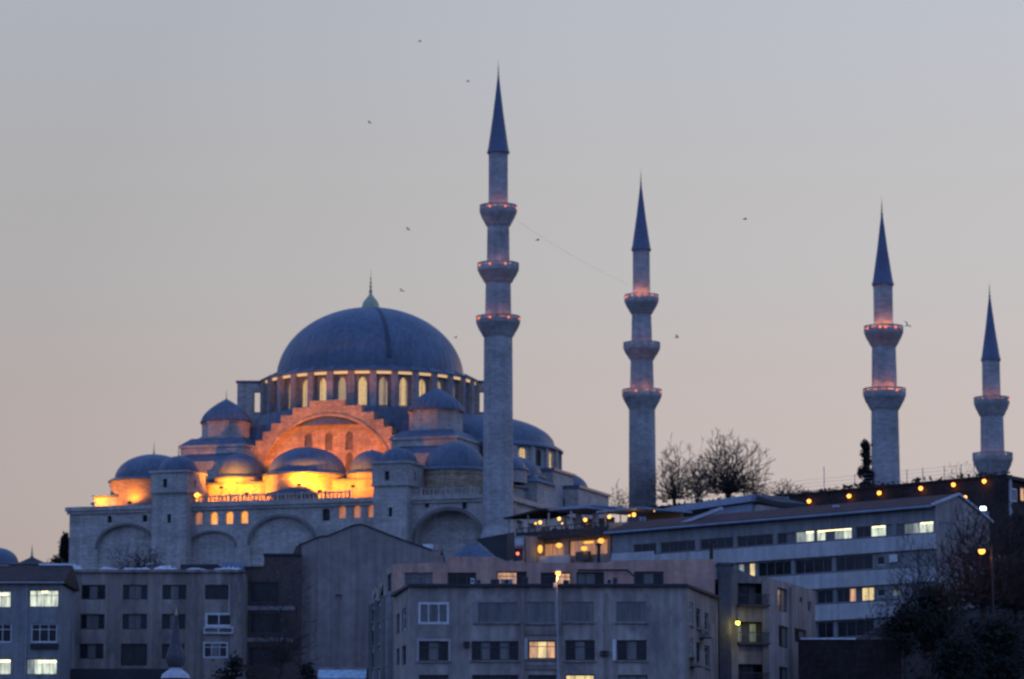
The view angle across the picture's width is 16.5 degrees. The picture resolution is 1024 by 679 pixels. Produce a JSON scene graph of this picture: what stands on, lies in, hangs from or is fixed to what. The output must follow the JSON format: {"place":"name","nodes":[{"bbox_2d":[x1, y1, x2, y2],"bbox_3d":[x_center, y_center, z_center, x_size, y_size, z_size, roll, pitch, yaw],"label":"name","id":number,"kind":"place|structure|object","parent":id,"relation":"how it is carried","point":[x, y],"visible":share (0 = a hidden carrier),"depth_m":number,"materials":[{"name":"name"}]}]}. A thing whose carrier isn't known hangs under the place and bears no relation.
{"place":"outdoors","nodes":[
{"label":"outdoors","id":0,"kind":"place"},
{"bbox_2d":[0,0,1023,562],"label":"sky","id":1,"kind":"structure","parent":0,"point":[187,187],"materials":[{"name":"grey"}]},
{"bbox_2d":[622,174,661,521],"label":"minaret","id":2,"kind":"object","parent":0,"point":[642,396],"visible":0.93,"depth_m":570.97,"materials":[{"name":"grey stone"}]},
{"bbox_2d":[863,196,905,485],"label":"minaret","id":3,"kind":"object","parent":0,"point":[884,396],"visible":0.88,"depth_m":484.50,"materials":[{"name":"grey stone"}]},
{"bbox_2d":[855,607,1023,678],"bbox_3d":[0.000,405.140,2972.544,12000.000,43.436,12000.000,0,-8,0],"label":"ground","id":4,"kind":"structure","parent":0,"point":[919,660],"depth_m":314.67,"materials":[{"name":"plant"}]},
{"bbox_2d":[0,548,17,565],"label":"domed building","id":5,"kind":"structure","parent":4,"relation":"on","point":[7,557],"depth_m":438.69,"materials":[{"name":"metal"}]},
{"bbox_2d":[8,548,45,565],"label":"tomb","id":6,"kind":"object","parent":4,"relation":"on","point":[31,561],"visible":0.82,"depth_m":418.83,"materials":[{"name":"stone"}]},
{"bbox_2d":[0,563,79,678],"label":"tiled house","id":7,"kind":"structure","parent":4,"relation":"on","point":[37,621],"depth_m":329.68,"materials":[{"name":"paint"}]},
{"bbox_2d":[0,591,10,607],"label":"window","id":8,"kind":"structure","parent":7,"relation":"in","point":[5,596],"depth_m":329.98,"materials":[{"name":"yellow"}]},
{"bbox_2d":[0,659,10,674],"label":"window","id":9,"kind":"structure","parent":7,"relation":"in","point":[5,664],"depth_m":329.18,"materials":[{"name":"yellow"}]},
{"bbox_2d":[0,623,11,642],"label":"window","id":10,"kind":"structure","parent":7,"relation":"in","point":[5,628],"depth_m":329.58,"materials":[{"name":"black glass"}]},
{"bbox_2d":[26,659,56,674],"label":"window","id":11,"kind":"structure","parent":7,"relation":"in","point":[33,666],"depth_m":329.18,"materials":[{"name":"yellow"}]},
{"bbox_2d":[29,590,58,606],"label":"window","id":12,"kind":"structure","parent":7,"relation":"in","point":[37,598],"depth_m":330.06,"materials":[{"name":"yellow"}]},
{"bbox_2d":[31,623,57,642],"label":"window","id":13,"kind":"structure","parent":7,"relation":"in","point":[40,632],"depth_m":329.58,"materials":[{"name":"black glass"}]},
{"bbox_2d":[57,531,68,562],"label":"cypress tree","id":14,"kind":"object","parent":4,"relation":"on","point":[64,548],"visible":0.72,"depth_m":530.39,"materials":[{"name":"green plant"}]},
{"bbox_2d":[107,543,166,568],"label":"bare tree","id":15,"kind":"object","parent":4,"relation":"on","point":[136,564],"visible":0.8,"depth_m":469.92,"materials":[{"name":"brown plant"}]},
{"bbox_2d":[70,562,249,678],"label":"apartment block","id":16,"kind":"structure","parent":4,"relation":"on","point":[124,621],"depth_m":344.63,"materials":[{"name":"grey concrete"}]},
{"bbox_2d":[79,644,103,658],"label":"window","id":17,"kind":"structure","parent":16,"relation":"in","point":[87,651],"depth_m":344.30,"materials":[{"name":"black glass"}]},
{"bbox_2d":[80,614,104,628],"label":"window","id":18,"kind":"structure","parent":16,"relation":"in","point":[88,621],"depth_m":344.72,"materials":[{"name":"black glass"}]},
{"bbox_2d":[81,585,105,599],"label":"window","id":19,"kind":"structure","parent":16,"relation":"in","point":[89,592],"depth_m":345.14,"materials":[{"name":"black glass"}]},
{"bbox_2d":[121,644,146,665],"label":"window","id":20,"kind":"structure","parent":16,"relation":"in","point":[131,654],"depth_m":344.22,"materials":[{"name":"glass"}]},
{"bbox_2d":[122,614,146,628],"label":"window","id":21,"kind":"structure","parent":16,"relation":"in","point":[130,621],"depth_m":344.72,"materials":[{"name":"black glass"}]},
{"bbox_2d":[123,585,147,599],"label":"window","id":22,"kind":"structure","parent":16,"relation":"in","point":[130,592],"depth_m":345.14,"materials":[{"name":"black glass"}]},
{"bbox_2d":[162,614,184,628],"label":"window","id":23,"kind":"structure","parent":16,"relation":"in","point":[167,619],"depth_m":344.72,"materials":[{"name":"black glass"}]},
{"bbox_2d":[162,585,185,599],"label":"window","id":24,"kind":"structure","parent":16,"relation":"in","point":[169,592],"depth_m":345.14,"materials":[{"name":"black glass"}]},
{"bbox_2d":[203,642,227,657],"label":"window","id":25,"kind":"structure","parent":16,"relation":"in","point":[210,649],"depth_m":344.13,"materials":[{"name":"grey glass"}]},
{"bbox_2d":[205,585,228,599],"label":"window","id":26,"kind":"structure","parent":16,"relation":"in","point":[212,592],"depth_m":345.14,"materials":[{"name":"black glass"}]},
{"bbox_2d":[205,613,229,626],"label":"window","id":27,"kind":"structure","parent":16,"relation":"in","point":[211,619],"depth_m":344.55,"materials":[{"name":"white glass"}]},
{"bbox_2d":[161,605,189,678],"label":"stone turret","id":28,"kind":"object","parent":4,"relation":"on","point":[175,658],"visible":1,"depth_m":248.85,"materials":[{"name":"grey stone"}]},
{"bbox_2d":[211,650,253,678],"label":"shrub","id":29,"kind":"object","parent":4,"relation":"on","point":[235,670],"visible":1,"depth_m":336.59,"materials":[{"name":"green plant"}]},
{"bbox_2d":[244,546,301,678],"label":"brick house","id":30,"kind":"structure","parent":4,"relation":"on","point":[288,564],"depth_m":350.24,"materials":[{"name":"brown brick"}]},
{"bbox_2d":[249,648,278,665],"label":"window","id":31,"kind":"structure","parent":30,"relation":"in","point":[254,660],"depth_m":349.72,"materials":[{"name":"black glass"}]},
{"bbox_2d":[250,582,278,602],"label":"window","id":32,"kind":"structure","parent":30,"relation":"in","point":[253,585],"depth_m":350.58,"materials":[{"name":"black glass"}]},
{"bbox_2d":[250,614,280,632],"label":"window","id":33,"kind":"structure","parent":30,"relation":"in","point":[254,625],"depth_m":350.15,"materials":[{"name":"black glass"}]},
{"bbox_2d":[246,567,319,678],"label":"bare tree","id":34,"kind":"object","parent":4,"relation":"on","point":[283,653],"visible":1,"depth_m":333.91,"materials":[{"name":"brown plant"}]},
{"bbox_2d":[296,660,317,678],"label":"shrub","id":35,"kind":"object","parent":4,"relation":"on","point":[308,670],"visible":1,"depth_m":294.90,"materials":[{"name":"green plant"}]},
{"bbox_2d":[65,277,610,568],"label":"mosque","id":36,"kind":"structure","parent":4,"relation":"on","point":[382,405],"depth_m":522.16,"materials":[{"name":"stone"}]},
{"bbox_2d":[338,377,345,399],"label":"window","id":37,"kind":"structure","parent":36,"relation":"in","point":[342,383],"depth_m":533.65,"materials":[{"name":"yellow glass"}]},
{"bbox_2d":[358,377,366,404],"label":"window","id":38,"kind":"structure","parent":36,"relation":"in","point":[362,385],"depth_m":533.26,"materials":[{"name":"yellow glass"}]},
{"bbox_2d":[379,377,386,404],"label":"window","id":39,"kind":"structure","parent":36,"relation":"in","point":[382,383],"depth_m":533.39,"materials":[{"name":"grey glass"}]},
{"bbox_2d":[399,378,406,405],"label":"window","id":40,"kind":"structure","parent":36,"relation":"in","point":[403,385],"depth_m":534.17,"materials":[{"name":"yellow glass"}]},
{"bbox_2d":[318,667,368,678],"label":"awning shop","id":41,"kind":"structure","parent":4,"relation":"on","point":[343,672],"depth_m":298.61,"materials":[{"name":"fabric"}]},
{"bbox_2d":[298,523,444,678],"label":"gable house","id":42,"kind":"structure","parent":4,"relation":"on","point":[349,566],"depth_m":352.04,"materials":[{"name":"grey concrete"}]},
{"bbox_2d":[453,544,492,556],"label":"hip roof hut","id":43,"kind":"object","parent":4,"relation":"on","point":[472,550],"visible":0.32,"depth_m":329.23,"materials":[{"name":"grey metal"}]},
{"bbox_2d":[476,532,514,560],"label":"dark roofed shed","id":44,"kind":"structure","parent":4,"relation":"on","point":[501,546],"depth_m":356.65,"materials":[{"name":"metal"}]},
{"bbox_2d":[476,64,519,562],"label":"minaret","id":45,"kind":"object","parent":4,"relation":"on","point":[498,323],"visible":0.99,"depth_m":503.03,"materials":[{"name":"grey stone"}]},
{"bbox_2d":[367,543,714,678],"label":"salmon house","id":46,"kind":"structure","parent":4,"relation":"on","point":[699,573],"depth_m":298.25,"materials":[{"name":"paint"}]},
{"bbox_2d":[405,573,432,584],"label":"window","id":47,"kind":"structure","parent":46,"relation":"in","point":[410,578],"depth_m":298.26,"materials":[{"name":"glass"}]},
{"bbox_2d":[448,573,475,583],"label":"window","id":48,"kind":"structure","parent":46,"relation":"in","point":[453,578],"depth_m":298.26,"materials":[{"name":"black glass"}]},
{"bbox_2d":[497,572,526,583],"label":"window","id":49,"kind":"structure","parent":46,"relation":"in","point":[516,576],"depth_m":298.33,"materials":[{"name":"yellow"}]},
{"bbox_2d":[541,573,570,583],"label":"window","id":50,"kind":"structure","parent":46,"relation":"in","point":[546,578],"depth_m":298.26,"materials":[{"name":"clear glass"}]},
{"bbox_2d":[576,572,603,583],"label":"window","id":51,"kind":"structure","parent":46,"relation":"in","point":[582,577],"depth_m":298.26,"materials":[{"name":"black glass"}]},
{"bbox_2d":[607,551,653,562],"bbox_3d":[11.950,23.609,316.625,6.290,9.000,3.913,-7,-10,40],"label":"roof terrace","id":52,"kind":"structure","parent":46,"relation":"on","point":[647,555],"depth_m":316.70,"materials":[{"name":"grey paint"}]},
{"bbox_2d":[634,572,663,583],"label":"window","id":53,"kind":"structure","parent":46,"relation":"in","point":[639,577],"depth_m":298.26,"materials":[{"name":"black glass"}]},
{"bbox_2d":[390,584,721,678],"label":"grey block","id":54,"kind":"structure","parent":4,"relation":"on","point":[645,631],"depth_m":279.57,"materials":[{"name":"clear concrete"}]},
{"bbox_2d":[418,602,448,623],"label":"window","id":55,"kind":"structure","parent":54,"relation":"in","point":[428,612],"depth_m":279.71,"materials":[{"name":"grey glass"}]},
{"bbox_2d":[417,639,450,662],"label":"window","id":56,"kind":"structure","parent":54,"relation":"in","point":[428,650],"depth_m":279.44,"materials":[{"name":"black glass"}]},
{"bbox_2d":[470,641,519,661],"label":"window","id":57,"kind":"structure","parent":54,"relation":"in","point":[482,651],"depth_m":279.44,"materials":[{"name":"black glass"}]},
{"bbox_2d":[472,675,518,678],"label":"window","id":58,"kind":"structure","parent":54,"relation":"in","point":[473,676],"depth_m":279.16,"materials":[{"name":"black glass"}]},
{"bbox_2d":[473,602,519,623],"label":"window","id":59,"kind":"structure","parent":54,"relation":"in","point":[488,612],"depth_m":279.78,"materials":[{"name":"grey glass"}]},
{"bbox_2d":[524,602,555,624],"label":"window","id":60,"kind":"structure","parent":54,"relation":"in","point":[537,613],"depth_m":279.78,"materials":[{"name":"grey glass"}]},
{"bbox_2d":[527,641,556,660],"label":"window","id":61,"kind":"structure","parent":54,"relation":"in","point":[537,650],"depth_m":279.44,"materials":[{"name":"yellow glass"}]},
{"bbox_2d":[563,602,595,623],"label":"window","id":62,"kind":"structure","parent":54,"relation":"in","point":[575,612],"depth_m":279.78,"materials":[{"name":"grey glass"}]},
{"bbox_2d":[564,640,596,661],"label":"window","id":63,"kind":"structure","parent":54,"relation":"in","point":[575,650],"depth_m":279.44,"materials":[{"name":"black glass"}]},
{"bbox_2d":[614,602,647,623],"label":"window","id":64,"kind":"structure","parent":54,"relation":"in","point":[626,612],"depth_m":279.78,"materials":[{"name":"grey glass"}]},
{"bbox_2d":[615,640,647,661],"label":"window","id":65,"kind":"structure","parent":54,"relation":"in","point":[627,650],"depth_m":279.44,"materials":[{"name":"black glass"}]},
{"bbox_2d":[553,568,560,678],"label":"street lamp","id":66,"kind":"object","parent":4,"relation":"on","point":[558,571],"visible":1,"depth_m":261.63,"materials":[{"name":"metal"}]},
{"bbox_2d":[503,504,691,562],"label":"cafe","id":67,"kind":"structure","parent":4,"relation":"on","point":[588,533],"depth_m":389.69,"materials":[{"name":"brown"}]},
{"bbox_2d":[545,542,563,555],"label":"window","id":68,"kind":"structure","parent":67,"relation":"in","point":[551,549],"depth_m":391.10,"materials":[{"name":"orange"}]},
{"bbox_2d":[570,538,606,556],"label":"window","id":69,"kind":"structure","parent":67,"relation":"in","point":[575,545],"depth_m":387.96,"materials":[{"name":"orange"}]},
{"bbox_2d":[644,434,707,504],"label":"bare tree","id":70,"kind":"object","parent":4,"relation":"on","point":[673,493],"visible":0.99,"depth_m":467.58,"materials":[{"name":"brown plant"}]},
{"bbox_2d":[680,436,714,499],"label":"bare tree","id":71,"kind":"object","parent":4,"relation":"on","point":[698,494],"visible":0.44,"depth_m":477.84,"materials":[{"name":"brown plant"}]},
{"bbox_2d":[640,495,807,520],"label":"metal roofed hall","id":72,"kind":"structure","parent":4,"relation":"on","point":[746,503],"depth_m":397.00,"materials":[{"name":"grey metal"}]},
{"bbox_2d":[685,429,775,498],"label":"bare tree","id":73,"kind":"object","parent":4,"relation":"on","point":[731,484],"visible":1,"depth_m":462.88,"materials":[{"name":"brown plant"}]},
{"bbox_2d":[708,543,814,678],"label":"balcony flats","id":74,"kind":"structure","parent":4,"relation":"on","point":[775,617],"depth_m":299.90,"materials":[{"name":"grey concrete"}]},
{"bbox_2d":[738,584,761,603],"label":"window","id":75,"kind":"structure","parent":74,"relation":"in","point":[742,588],"depth_m":300.82,"materials":[{"name":"black glass"}]},
{"bbox_2d":[738,622,761,641],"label":"window","id":76,"kind":"structure","parent":74,"relation":"in","point":[743,626],"depth_m":300.30,"materials":[{"name":"grey"}]},
{"bbox_2d":[738,665,761,678],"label":"window","id":77,"kind":"structure","parent":74,"relation":"in","point":[741,668],"depth_m":299.86,"materials":[{"name":"black glass"}]},
{"bbox_2d":[778,588,785,612],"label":"window","id":78,"kind":"structure","parent":74,"relation":"in","point":[781,592],"depth_m":305.55,"materials":[{"name":"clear glass"}]},
{"bbox_2d":[779,626,786,647],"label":"window","id":79,"kind":"structure","parent":74,"relation":"in","point":[782,630],"depth_m":305.33,"materials":[{"name":"black glass"}]},
{"bbox_2d":[757,479,803,495],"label":"bare tree","id":80,"kind":"object","parent":4,"relation":"on","point":[774,492],"visible":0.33,"depth_m":451.27,"materials":[{"name":"brown plant"}]},
{"bbox_2d":[603,493,993,638],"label":"long building","id":81,"kind":"structure","parent":4,"relation":"on","point":[838,559],"depth_m":354.66,"materials":[{"name":"paint"}]},
{"bbox_2d":[634,543,655,553],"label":"window","id":82,"kind":"structure","parent":81,"relation":"in","point":[652,546],"depth_m":373.37,"materials":[{"name":"black glass"}]},
{"bbox_2d":[661,540,694,552],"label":"window","id":83,"kind":"structure","parent":81,"relation":"in","point":[689,545],"depth_m":370.01,"materials":[{"name":"black glass"}]},
{"bbox_2d":[701,537,732,549],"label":"window","id":84,"kind":"structure","parent":81,"relation":"in","point":[727,542],"depth_m":366.06,"materials":[{"name":"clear glass"}]},
{"bbox_2d":[738,534,772,546],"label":"window","id":85,"kind":"structure","parent":81,"relation":"in","point":[765,539],"depth_m":362.50,"materials":[{"name":"black glass"}]},
{"bbox_2d":[759,560,790,576],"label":"window","id":86,"kind":"structure","parent":81,"relation":"in","point":[775,568],"depth_m":360.21,"materials":[{"name":"black glass"}]},
{"bbox_2d":[778,530,813,543],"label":"window","id":87,"kind":"structure","parent":81,"relation":"in","point":[803,536],"depth_m":358.63,"materials":[{"name":"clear glass"}]},
{"bbox_2d":[795,557,831,573],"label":"window","id":88,"kind":"structure","parent":81,"relation":"in","point":[817,565],"depth_m":356.62,"materials":[{"name":"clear glass"}]},
{"bbox_2d":[817,589,832,603],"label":"window","id":89,"kind":"structure","parent":81,"relation":"in","point":[823,596],"depth_m":355.14,"materials":[{"name":"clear glass"}]},
{"bbox_2d":[818,622,832,637],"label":"window","id":90,"kind":"structure","parent":81,"relation":"in","point":[825,629],"depth_m":354.71,"materials":[{"name":"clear glass"}]},
{"bbox_2d":[817,528,851,540],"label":"window","id":91,"kind":"structure","parent":81,"relation":"in","point":[841,533],"depth_m":355.06,"materials":[{"name":"grey glass"}]},
{"bbox_2d":[836,554,872,571],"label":"window","id":92,"kind":"structure","parent":81,"relation":"in","point":[859,562],"depth_m":352.89,"materials":[{"name":"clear glass"}]},
{"bbox_2d":[837,587,873,602],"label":"window","id":93,"kind":"structure","parent":81,"relation":"in","point":[849,594],"depth_m":352.46,"materials":[{"name":"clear glass"}]},
{"bbox_2d":[838,619,873,637],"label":"window","id":94,"kind":"structure","parent":81,"relation":"in","point":[845,628],"depth_m":352.21,"materials":[{"name":"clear glass"}]},
{"bbox_2d":[856,524,892,537],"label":"window","id":95,"kind":"structure","parent":81,"relation":"in","point":[878,530],"depth_m":351.43,"materials":[{"name":"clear glass"}]},
{"bbox_2d":[897,521,932,534],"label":"window","id":96,"kind":"structure","parent":81,"relation":"in","point":[916,527],"depth_m":347.81,"materials":[{"name":"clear glass"}]},
{"bbox_2d":[647,470,1023,551],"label":"terrace wall","id":97,"kind":"structure","parent":4,"relation":"on","point":[994,490],"depth_m":408.53,"materials":[{"name":"brown stone"}]},
{"bbox_2d":[796,452,1005,491],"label":"wire fence","id":98,"kind":"object","parent":97,"relation":"on","point":[990,462],"visible":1,"depth_m":412.76,"materials":[{"name":"metal"}]},
{"bbox_2d":[798,638,901,678],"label":"garden wall","id":99,"kind":"structure","parent":4,"relation":"on","point":[835,658],"depth_m":305.12,"materials":[{"name":"grey concrete"}]},
{"bbox_2d":[857,438,876,487],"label":"cypress tree","id":100,"kind":"object","parent":4,"relation":"on","point":[865,455],"visible":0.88,"depth_m":439.78,"materials":[{"name":"green plant"}]},
{"bbox_2d":[855,580,903,639],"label":"bare tree","id":101,"kind":"object","parent":4,"relation":"on","point":[881,632],"visible":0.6,"depth_m":315.52,"materials":[{"name":"brown plant"}]},
{"bbox_2d":[880,603,922,678],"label":"evergreen tree","id":102,"kind":"object","parent":4,"relation":"on","point":[900,633],"visible":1,"depth_m":302.22,"materials":[{"name":"green plant"}]},
{"bbox_2d":[873,526,968,656],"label":"bare tree","id":103,"kind":"object","parent":4,"relation":"on","point":[918,582],"visible":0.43,"depth_m":313.80,"materials":[{"name":"brown plant"}]},
{"bbox_2d":[901,580,969,678],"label":"evergreen tree","id":104,"kind":"object","parent":4,"relation":"on","point":[932,604],"visible":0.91,"depth_m":303.92,"materials":[{"name":"green plant"}]},
{"bbox_2d":[856,591,1023,678],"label":"undergrowth","id":105,"kind":"object","parent":4,"relation":"on","point":[971,625],"visible":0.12,"depth_m":319.46,"materials":[{"name":"green plant"}]},
{"bbox_2d":[920,624,992,678],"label":"evergreen tree","id":106,"kind":"object","parent":4,"relation":"on","point":[960,651],"visible":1,"depth_m":294.74,"materials":[{"name":"green plant"}]},
{"bbox_2d":[931,489,1023,621],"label":"bare tree","id":107,"kind":"object","parent":4,"relation":"on","point":[977,589],"visible":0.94,"depth_m":311.14,"materials":[{"name":"brown plant"}]},
{"bbox_2d":[978,545,993,620],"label":"street lamp","id":108,"kind":"object","parent":4,"relation":"on","point":[981,550],"visible":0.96,"depth_m":304.04,"materials":[{"name":"metal"}]},
{"bbox_2d":[957,609,1023,678],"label":"evergreen tree","id":109,"kind":"object","parent":4,"relation":"on","point":[1001,636],"visible":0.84,"depth_m":298.00,"materials":[{"name":"green plant"}]},
{"bbox_2d":[985,500,1023,626],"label":"bare tree","id":110,"kind":"object","parent":4,"relation":"on","point":[1014,609],"visible":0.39,"depth_m":317.49,"materials":[{"name":"brown plant"}]},
{"bbox_2d":[972,284,1012,475],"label":"minaret","id":111,"kind":"object","parent":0,"point":[991,404],"visible":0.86,"depth_m":552.14,"materials":[{"name":"grey stone"}]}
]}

